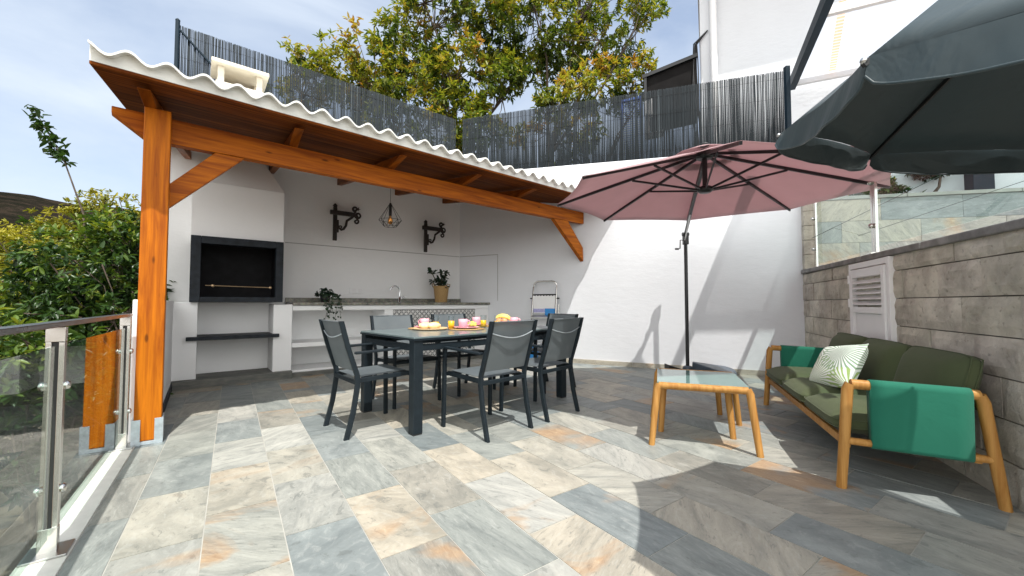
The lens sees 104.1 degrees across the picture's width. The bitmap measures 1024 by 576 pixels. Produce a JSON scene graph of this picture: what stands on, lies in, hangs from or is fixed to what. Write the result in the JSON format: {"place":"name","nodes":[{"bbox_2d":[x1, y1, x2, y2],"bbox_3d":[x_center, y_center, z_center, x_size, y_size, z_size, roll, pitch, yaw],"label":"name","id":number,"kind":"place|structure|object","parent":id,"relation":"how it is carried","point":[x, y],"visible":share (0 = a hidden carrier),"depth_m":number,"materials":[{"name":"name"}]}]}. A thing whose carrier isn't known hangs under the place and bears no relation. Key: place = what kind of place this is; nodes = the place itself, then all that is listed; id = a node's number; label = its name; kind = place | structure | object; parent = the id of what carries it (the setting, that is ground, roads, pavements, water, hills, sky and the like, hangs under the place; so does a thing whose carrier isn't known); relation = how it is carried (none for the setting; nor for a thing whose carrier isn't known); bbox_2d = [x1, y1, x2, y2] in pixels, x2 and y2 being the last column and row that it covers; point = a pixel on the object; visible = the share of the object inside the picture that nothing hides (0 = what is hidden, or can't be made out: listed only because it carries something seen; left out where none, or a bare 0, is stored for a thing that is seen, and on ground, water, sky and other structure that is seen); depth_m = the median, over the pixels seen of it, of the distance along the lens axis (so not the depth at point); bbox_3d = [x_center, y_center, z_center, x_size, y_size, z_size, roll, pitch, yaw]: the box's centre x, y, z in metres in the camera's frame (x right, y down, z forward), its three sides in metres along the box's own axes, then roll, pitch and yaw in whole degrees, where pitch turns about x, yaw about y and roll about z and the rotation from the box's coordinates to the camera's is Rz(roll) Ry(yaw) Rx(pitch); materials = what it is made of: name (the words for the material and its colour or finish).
{"place":"outdoors","nodes":[
{"label":"outdoors","id":0,"kind":"place"},
{"bbox_2d":[0,426,41,575],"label":"bank","id":1,"kind":"structure","parent":0,"point":[12,543],"depth_m":3.80,"materials":[{"name":"green plant"}]},
{"bbox_2d":[0,227,106,502],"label":"shrub","id":2,"kind":"object","parent":1,"relation":"on","point":[8,236],"visible":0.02,"depth_m":5.51,"materials":[{"name":"green plant"}]},
{"bbox_2d":[23,104,92,330],"bbox_3d":[-6.058,0.082,5.359,0.927,5.080,0.311,1,-2,-22],"label":"sapling","id":3,"kind":"object","parent":1,"relation":"on","point":[57,152],"visible":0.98,"depth_m":5.36,"materials":[{"name":"green plant"}]},
{"bbox_2d":[0,187,140,324],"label":"shrub","id":4,"kind":"object","parent":1,"relation":"on","point":[67,211],"visible":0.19,"depth_m":7.67,"materials":[{"name":"green plant"}]},
{"bbox_2d":[0,304,172,552],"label":"shrub","id":5,"kind":"object","parent":1,"relation":"on","point":[19,374],"visible":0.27,"depth_m":2.98,"materials":[{"name":"green plant"}]},
{"bbox_2d":[0,199,175,467],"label":"shrub","id":6,"kind":"object","parent":1,"relation":"on","point":[90,294],"visible":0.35,"depth_m":4.48,"materials":[{"name":"green plant"}]},
{"bbox_2d":[0,192,140,321],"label":"hill","id":7,"kind":"structure","parent":0,"point":[13,206],"depth_m":149.58,"materials":[{"name":"green plant"}]},
{"bbox_2d":[0,0,700,210],"label":"sky","id":8,"kind":"structure","parent":0,"point":[45,47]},
{"bbox_2d":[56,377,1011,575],"bbox_3d":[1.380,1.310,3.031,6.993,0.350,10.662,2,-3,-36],"label":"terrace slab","id":9,"kind":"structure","parent":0,"point":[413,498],"depth_m":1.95,"materials":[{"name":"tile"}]},
{"bbox_2d":[10,446,134,575],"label":"railing kerb","id":10,"kind":"structure","parent":9,"relation":"on","point":[75,520],"depth_m":1.94,"materials":[{"name":"white stone"}]},
{"bbox_2d":[0,313,133,567],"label":"glass railing","id":11,"kind":"object","parent":10,"relation":"on","point":[84,388],"visible":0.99,"depth_m":1.85,"materials":[{"name":"clear glass"}]},
{"bbox_2d":[128,300,173,441],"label":"parapet wall","id":12,"kind":"structure","parent":9,"relation":"on","point":[167,388],"depth_m":3.80,"materials":[{"name":"white stone"}]},
{"bbox_2d":[167,147,459,364],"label":"rendered wall","id":13,"kind":"structure","parent":9,"relation":"on","point":[369,255],"depth_m":6.54,"materials":[{"name":"white paint"}]},
{"bbox_2d":[174,18,455,150],"bbox_3d":[-2.815,-2.893,6.652,4.309,1.322,0.055,2,-3,-39],"label":"reed fence","id":14,"kind":"object","parent":13,"relation":"on","point":[329,99],"visible":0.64,"depth_m":6.44,"materials":[{"name":"blue paint"}]},
{"bbox_2d":[330,203,360,240],"bbox_3d":[-2.682,-1.050,6.428,0.480,0.600,0.101,2,-3,-38],"label":"wall bracket","id":15,"kind":"object","parent":13,"relation":"attached to","point":[335,212],"depth_m":6.34,"materials":[{"name":"metal"}]},
{"bbox_2d":[422,220,445,251],"bbox_3d":[-1.453,-0.953,7.402,0.480,0.600,0.101,2,-3,-38],"label":"wall bracket","id":16,"kind":"object","parent":13,"relation":"attached to","point":[426,228],"depth_m":7.31,"materials":[{"name":"metal"}]},
{"bbox_2d":[460,157,804,375],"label":"rendered wall","id":17,"kind":"structure","parent":9,"relation":"on","point":[620,288],"depth_m":6.29,"materials":[{"name":"white paint"}]},
{"bbox_2d":[462,65,791,168],"bbox_3d":[1.444,-2.667,6.782,5.461,1.560,0.078,-1,-2,26],"label":"reed fence","id":18,"kind":"object","parent":17,"relation":"on","point":[639,143],"visible":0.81,"depth_m":6.51,"materials":[{"name":"blue paint"}]},
{"bbox_2d":[645,99,656,136],"bbox_3d":[2.317,-2.763,6.505,0.290,0.670,0.020,-1,-2,26],"label":"broken board","id":19,"kind":"object","parent":18,"relation":"attached to","point":[646,118],"visible":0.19,"depth_m":6.55,"materials":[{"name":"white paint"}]},
{"bbox_2d":[622,96,640,155],"bbox_3d":[1.994,-2.637,6.649,0.350,1.050,0.060,-1,-2,26],"label":"blue shutter","id":20,"kind":"object","parent":17,"relation":"on","point":[629,117],"visible":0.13,"depth_m":6.65,"materials":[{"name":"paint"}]},
{"bbox_2d":[801,218,1023,511],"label":"stone block wall","id":21,"kind":"structure","parent":9,"relation":"on","point":[962,292],"depth_m":2.29,"materials":[{"name":"stone"}]},
{"bbox_2d":[801,204,813,269],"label":"stone pillar","id":22,"kind":"structure","parent":21,"relation":"on","point":[807,238],"depth_m":5.31,"materials":[{"name":"beige stone"}]},
{"bbox_2d":[811,181,923,266],"bbox_3d":[3.238,-0.785,3.509,0.100,0.962,3.900,-1,-2,23],"label":"glass balustrade","id":23,"kind":"object","parent":21,"relation":"on","point":[873,225],"visible":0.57,"depth_m":3.63,"materials":[{"name":"silver metal"}]},
{"bbox_2d":[813,175,940,237],"bbox_3d":[4.229,-0.948,4.614,1.592,0.763,0.007,0,-2,-2],"label":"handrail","id":24,"kind":"object","parent":23,"relation":"attached to","point":[878,205],"visible":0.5,"depth_m":4.61,"materials":[{"name":"silver metal"}]},
{"bbox_2d":[858,181,1022,235],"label":"stay cable","id":25,"kind":"object","parent":23,"relation":"attached to","point":[947,206],"visible":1,"depth_m":4.61,"materials":[{"name":"grey metal"}]},
{"bbox_2d":[847,256,898,341],"bbox_3d":[3.111,0.407,3.448,0.101,1.285,0.810,-1,-2,23],"label":"louvred door","id":26,"kind":"structure","parent":21,"relation":"attached to","point":[875,322],"depth_m":3.35,"materials":[{"name":"white paint"}]},
{"bbox_2d":[849,264,887,339],"bbox_3d":[3.097,0.407,3.454,0.044,1.165,0.690,-1,-2,23],"label":"door leaf","id":27,"kind":"structure","parent":26,"relation":"in","point":[870,322],"depth_m":3.42,"materials":[{"name":"white paint"}]},
{"bbox_2d":[58,358,1023,575],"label":"terrace floor","id":28,"kind":"structure","parent":0,"point":[843,532],"depth_m":2.12,"materials":[{"name":"tile"}]},
{"bbox_2d":[171,56,291,390],"bbox_3d":[-3.695,-0.874,5.365,1.270,4.190,0.760,2,-3,-38],"label":"barbecue oven","id":29,"kind":"object","parent":28,"relation":"on","point":[232,325],"visible":0.86,"depth_m":5.31,"materials":[{"name":"white paint"}]},
{"bbox_2d":[88,40,583,446],"bbox_3d":[-1.505,-0.368,5.618,6.002,3.196,3.381,2,-3,-43],"label":"timber pergola","id":30,"kind":"object","parent":28,"relation":"on","point":[167,105],"visible":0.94,"depth_m":3.31,"materials":[{"name":"brown wood"}]},
{"bbox_2d":[379,189,401,227],"bbox_3d":[-1.656,-1.135,5.438,0.283,0.603,0.283,0,-2,11],"label":"pendant lamp","id":31,"kind":"object","parent":30,"relation":"hanging from","point":[390,207],"visible":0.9,"depth_m":5.42,"materials":[{"name":"black metal"}]},
{"bbox_2d":[319,319,408,440],"bbox_3d":[-1.212,0.703,3.316,0.618,0.885,0.566,2,-3,-42],"label":"garden chair","id":32,"kind":"object","parent":28,"relation":"on","point":[337,343],"visible":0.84,"depth_m":3.20,"materials":[{"name":"grey fabric"}]},
{"bbox_2d":[285,298,489,377],"bbox_3d":[-1.906,0.723,6.742,3.314,1.100,0.630,2,-3,-38],"label":"kitchen counter","id":33,"kind":"object","parent":28,"relation":"on","point":[417,309],"visible":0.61,"depth_m":6.47,"materials":[{"name":"grey granite"},{"name":"white plaster"},{"name":"black white tile"}]},
{"bbox_2d":[315,288,342,319],"bbox_3d":[-2.713,0.242,5.884,0.427,0.503,0.288,-2,-3,41],"label":"trailing ivy","id":34,"kind":"object","parent":33,"relation":"on","point":[326,296],"visible":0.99,"depth_m":5.83,"materials":[{"name":"green plant"}]},
{"bbox_2d":[390,285,404,301],"bbox_3d":[-1.948,0.101,6.783,0.272,0.286,0.056,2,-3,-38],"label":"tap","id":35,"kind":"object","parent":33,"relation":"on","point":[400,298],"visible":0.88,"depth_m":6.79,"materials":[{"name":"silver metal"}]},
{"bbox_2d":[393,310,435,359],"bbox_3d":[-1.618,0.767,6.649,0.765,0.805,0.050,2,-3,-38],"label":"patterned door","id":36,"kind":"structure","parent":33,"relation":"in","point":[417,315],"depth_m":6.66,"materials":[{"name":"white tile"}]},
{"bbox_2d":[427,267,449,301],"bbox_3d":[-1.332,-0.058,7.240,0.403,0.637,0.389,1,-2,-25],"label":"potted plant","id":37,"kind":"object","parent":33,"relation":"on","point":[441,288],"visible":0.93,"depth_m":7.19,"materials":[{"name":"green plant"}]},
{"bbox_2d":[436,309,473,355],"bbox_3d":[-1.010,0.786,7.133,0.770,0.805,0.050,2,-3,-38],"label":"patterned door","id":38,"kind":"structure","parent":33,"relation":"in","point":[469,313],"depth_m":7.19,"materials":[{"name":"white tile"}]},
{"bbox_2d":[370,315,440,409],"bbox_3d":[-1.146,0.737,4.237,0.566,0.885,0.618,2,-3,-43],"label":"garden chair","id":39,"kind":"object","parent":28,"relation":"on","point":[381,322],"visible":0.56,"depth_m":4.24,"materials":[{"name":"fabric"}]},
{"bbox_2d":[360,326,565,435],"bbox_3d":[-0.418,0.794,4.049,1.870,0.757,1.000,2,-3,-43],"label":"dining table","id":40,"kind":"object","parent":28,"relation":"on","point":[415,347],"visible":0.53,"depth_m":3.38,"materials":[{"name":"black metal"}]},
{"bbox_2d":[448,327,483,330],"bbox_3d":[-0.456,0.407,3.973,0.356,0.010,0.356,0,-2,0],"label":"placemat","id":41,"kind":"object","parent":40,"relation":"on","point":[476,328],"visible":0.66,"depth_m":3.83,"materials":[{"name":"wicker"}]},
{"bbox_2d":[448,318,454,328],"bbox_3d":[-0.604,0.347,3.972,0.068,0.130,0.068,0,-2,0],"label":"juice glass","id":42,"kind":"object","parent":41,"relation":"on","point":[450,324],"visible":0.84,"depth_m":3.94,"materials":[{"name":"yellow glass"}]},
{"bbox_2d":[454,326,478,328],"bbox_3d":[-0.456,0.393,3.973,0.250,0.019,0.250,0,-2,0],"label":"plate","id":43,"kind":"object","parent":41,"relation":"on","point":[469,327],"visible":0.94,"depth_m":3.90,"materials":[{"name":"pink ceramic"}]},
{"bbox_2d":[459,319,470,326],"bbox_3d":[-0.475,0.351,3.959,0.112,0.083,0.092,0,-2,11],"label":"cup","id":44,"kind":"object","parent":43,"relation":"on","point":[463,322],"visible":0.8,"depth_m":3.93,"materials":[{"name":"pink ceramic"}]},
{"bbox_2d":[468,321,476,325],"bbox_3d":[-0.405,0.361,4.046,0.096,0.054,0.092,0,-2,0],"label":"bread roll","id":45,"kind":"object","parent":43,"relation":"on","point":[472,323],"visible":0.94,"depth_m":4.01,"materials":[{"name":"yellow food"}]},
{"bbox_2d":[480,315,486,326],"bbox_3d":[-0.312,0.361,4.346,0.068,0.130,0.068,0,-2,0],"label":"juice glass","id":46,"kind":"object","parent":40,"relation":"on","point":[483,323],"visible":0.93,"depth_m":4.32,"materials":[{"name":"yellow glass"}]},
{"bbox_2d":[431,313,495,396],"bbox_3d":[-0.595,0.757,4.760,0.566,0.885,0.618,2,-3,-43],"label":"garden chair","id":47,"kind":"object","parent":28,"relation":"on","point":[442,319],"visible":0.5,"depth_m":4.80,"materials":[{"name":"fabric"}]},
{"bbox_2d":[441,319,537,442],"bbox_3d":[-0.180,0.701,3.275,0.566,0.885,0.618,2,-3,-44],"label":"garden chair","id":48,"kind":"object","parent":28,"relation":"on","point":[508,344],"visible":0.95,"depth_m":3.14,"materials":[{"name":"fabric"}]},
{"bbox_2d":[499,317,583,422],"bbox_3d":[0.285,0.720,3.767,0.618,0.885,0.566,-2,-3,42],"label":"garden chair","id":49,"kind":"object","parent":28,"relation":"on","point":[561,339],"visible":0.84,"depth_m":3.64,"materials":[{"name":"fabric"}]},
{"bbox_2d":[530,280,558,344],"bbox_3d":[0.539,0.563,6.880,0.550,1.395,0.227,-1,-2,26],"label":"step ladder","id":50,"kind":"object","parent":28,"relation":"on","point":[546,304],"visible":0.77,"depth_m":6.93,"materials":[{"name":"silver metal"}]},
{"bbox_2d":[513,313,577,393],"bbox_3d":[0.423,0.761,4.873,0.618,0.885,0.566,2,-3,-39],"label":"garden chair","id":51,"kind":"object","parent":28,"relation":"on","point":[552,316],"visible":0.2,"depth_m":4.94,"materials":[{"name":"fabric"}]},
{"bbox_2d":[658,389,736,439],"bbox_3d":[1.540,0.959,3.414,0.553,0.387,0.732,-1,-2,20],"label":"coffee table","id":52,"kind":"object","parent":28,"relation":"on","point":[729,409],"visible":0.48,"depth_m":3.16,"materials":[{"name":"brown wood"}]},
{"bbox_2d":[649,368,763,457],"bbox_3d":[1.449,0.916,3.107,0.722,0.450,0.773,-1,-2,20],"label":"coffee table","id":53,"kind":"object","parent":28,"relation":"on","point":[734,384],"visible":0.98,"depth_m":2.88,"materials":[{"name":"brown wood"}]},
{"bbox_2d":[557,140,890,374],"bbox_3d":[2.146,-0.141,4.223,2.806,2.614,3.734,-2,-3,38],"label":"cantilever parasol","id":54,"kind":"object","parent":28,"relation":"on","point":[703,180],"visible":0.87,"depth_m":4.28,"materials":[{"name":"fabric"}]},
{"bbox_2d":[763,332,1013,512],"bbox_3d":[2.487,0.759,2.993,0.702,0.753,1.996,-1,-2,22],"label":"sofa","id":55,"kind":"object","parent":28,"relation":"on","point":[899,397],"visible":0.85,"depth_m":2.14,"materials":[{"name":"green fabric"}]},
{"bbox_2d":[809,344,868,387],"bbox_3d":[2.386,0.575,2.932,0.144,0.350,0.464,28,-5,13],"label":"throw pillow","id":56,"kind":"object","parent":55,"relation":"on","point":[836,366],"visible":0.88,"depth_m":2.81,"materials":[{"name":"white fabric"}]},
{"bbox_2d":[775,0,1023,174],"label":"market parasol","id":57,"kind":"object","parent":28,"relation":"on","point":[936,88],"visible":1,"depth_m":1.56,"materials":[{"name":"grey fabric"}]},
{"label":"garden ground","id":58,"kind":"structure","parent":0,"visible":0},
{"bbox_2d":[268,11,482,153],"bbox_3d":[-3.762,-3.703,9.943,6.201,5.214,2.529,0,-2,0],"label":"avocado tree","id":59,"kind":"object","parent":58,"relation":"on","point":[392,86],"visible":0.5,"depth_m":9.62,"materials":[{"name":"green plant"}]},
{"bbox_2d":[361,0,543,157],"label":"avocado tree","id":60,"kind":"object","parent":58,"relation":"on","point":[457,92],"visible":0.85,"depth_m":10.41,"materials":[{"name":"green plant"}]},
{"bbox_2d":[488,0,672,166],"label":"avocado tree","id":61,"kind":"object","parent":58,"relation":"on","point":[574,30],"visible":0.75,"depth_m":10.94,"materials":[{"name":"green plant"}]},
{"bbox_2d":[511,40,658,163],"bbox_3d":[1.764,-3.432,9.501,3.954,4.634,1.950,0,-2,0],"label":"avocado tree","id":62,"kind":"object","parent":58,"relation":"on","point":[588,83],"visible":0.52,"depth_m":9.26,"materials":[{"name":"green plant"}]},
{"bbox_3d":[-0.064,0.417,4.620,0.284,0.039,0.284,0,-2,0],"label":"fruit plate","id":63,"kind":"object","parent":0,"visible":0},
{"bbox_2d":[496,315,509,319],"bbox_3d":[-0.101,0.346,4.593,0.178,0.065,0.036,0,-2,0],"label":"banana","id":64,"kind":"object","parent":63,"relation":"on","point":[504,316],"visible":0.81,"depth_m":4.58,"materials":[{"name":"yellow food"}]},
{"bbox_3d":[-0.878,0.411,4.068,0.356,0.010,0.356,0,-2,0],"label":"placemat","id":65,"kind":"object","parent":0,"visible":0},
{"bbox_2d":[413,327,447,330],"bbox_3d":[-0.803,0.400,3.932,0.344,0.020,0.344,1,-2,-17],"label":"bread platter","id":66,"kind":"object","parent":65,"relation":"on","point":[428,329],"visible":0.83,"depth_m":3.81,"materials":[{"name":"brown wood"}]},
{"bbox_2d":[420,323,428,328],"bbox_3d":[-0.844,0.369,3.884,0.096,0.062,0.145,0,-2,0],"label":"bread roll","id":67,"kind":"object","parent":66,"relation":"on","point":[424,326],"visible":0.91,"depth_m":3.83,"materials":[{"name":"beige food"}]},
{"bbox_2d":[428,323,440,328],"bbox_3d":[-0.759,0.369,3.903,0.142,0.063,0.097,2,-3,-40],"label":"bread roll","id":68,"kind":"object","parent":66,"relation":"on","point":[434,325],"visible":0.97,"depth_m":3.87,"materials":[{"name":"beige food"}]},
{"bbox_3d":[-0.884,0.397,4.076,0.230,0.019,0.230,0,-2,0],"label":"plate","id":69,"kind":"object","parent":65,"relation":"on","visible":0},
{"bbox_2d":[418,318,428,323],"bbox_3d":[-0.901,0.356,4.097,0.092,0.083,0.112,2,-3,-37],"label":"cup","id":70,"kind":"object","parent":69,"relation":"on","point":[424,320],"visible":0.4,"depth_m":4.05,"materials":[{"name":"pink ceramic"}]},
{"bbox_3d":[-0.378,0.427,4.515,0.356,0.010,0.356,0,-2,0],"label":"placemat","id":71,"kind":"object","parent":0,"visible":0},
{"bbox_3d":[-0.385,0.414,4.523,0.230,0.019,0.230,0,-2,0],"label":"plate","id":72,"kind":"object","parent":71,"relation":"on","visible":0},
{"bbox_2d":[472,317,479,323],"bbox_3d":[-0.411,0.373,4.540,0.092,0.083,0.112,1,-2,-30],"label":"cup","id":73,"kind":"object","parent":72,"relation":"on","point":[476,320],"visible":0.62,"depth_m":4.49,"materials":[{"name":"pink ceramic"}]},
{"bbox_3d":[0.030,0.423,4.405,0.356,0.010,0.356,0,-2,0],"label":"placemat","id":74,"kind":"object","parent":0,"visible":0},
{"bbox_3d":[0.023,0.410,4.413,0.230,0.019,0.230,0,-2,0],"label":"plate","id":75,"kind":"object","parent":74,"relation":"on","visible":0},
{"bbox_2d":[510,317,519,320],"bbox_3d":[0.033,0.368,4.431,0.112,0.083,0.092,1,-2,-17],"label":"cup","id":76,"kind":"object","parent":75,"relation":"on","point":[514,318],"visible":0.4,"depth_m":4.39,"materials":[{"name":"pink ceramic"}]},
{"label":"upper terrace","id":77,"kind":"structure","parent":0,"visible":0},
{"bbox_2d":[692,0,1023,195],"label":"white house","id":78,"kind":"structure","parent":77,"relation":"on","point":[737,39],"depth_m":6.36,"materials":[{"name":"paint"}]},
{"bbox_2d":[642,53,697,130],"bbox_3d":[2.896,-3.478,7.254,0.900,0.895,0.855,-1,-2,26],"label":"lean to roof","id":79,"kind":"object","parent":78,"relation":"attached to","point":[678,74],"visible":0.44,"depth_m":6.90,"materials":[{"name":"black paint"}]},
{"bbox_2d":[801,187,1023,275],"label":"tiled planter","id":80,"kind":"object","parent":77,"relation":"on","point":[844,240],"visible":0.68,"depth_m":5.12,"materials":[{"name":"stone"}]},
{"bbox_2d":[848,176,910,195],"bbox_3d":[5.059,-1.327,5.531,0.679,0.453,0.498,0,-2,0],"label":"flowering shrub","id":81,"kind":"object","parent":80,"relation":"in","point":[894,188],"visible":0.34,"depth_m":5.39,"materials":[{"name":"green plant"}]},
{"bbox_2d":[790,0,994,189],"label":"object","id":82,"kind":"object","parent":80,"relation":"on","point":[843,34],"visible":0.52,"depth_m":4.98,"materials":[{"name":"white paint"}]},
{"bbox_2d":[904,174,949,191],"bbox_3d":[5.646,-1.482,5.349,0.686,0.657,0.514,0,-2,0],"label":"tree","id":83,"kind":"object","parent":80,"relation":"on","point":[930,177],"visible":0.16,"depth_m":5.34,"materials":[{"name":"green plant"}]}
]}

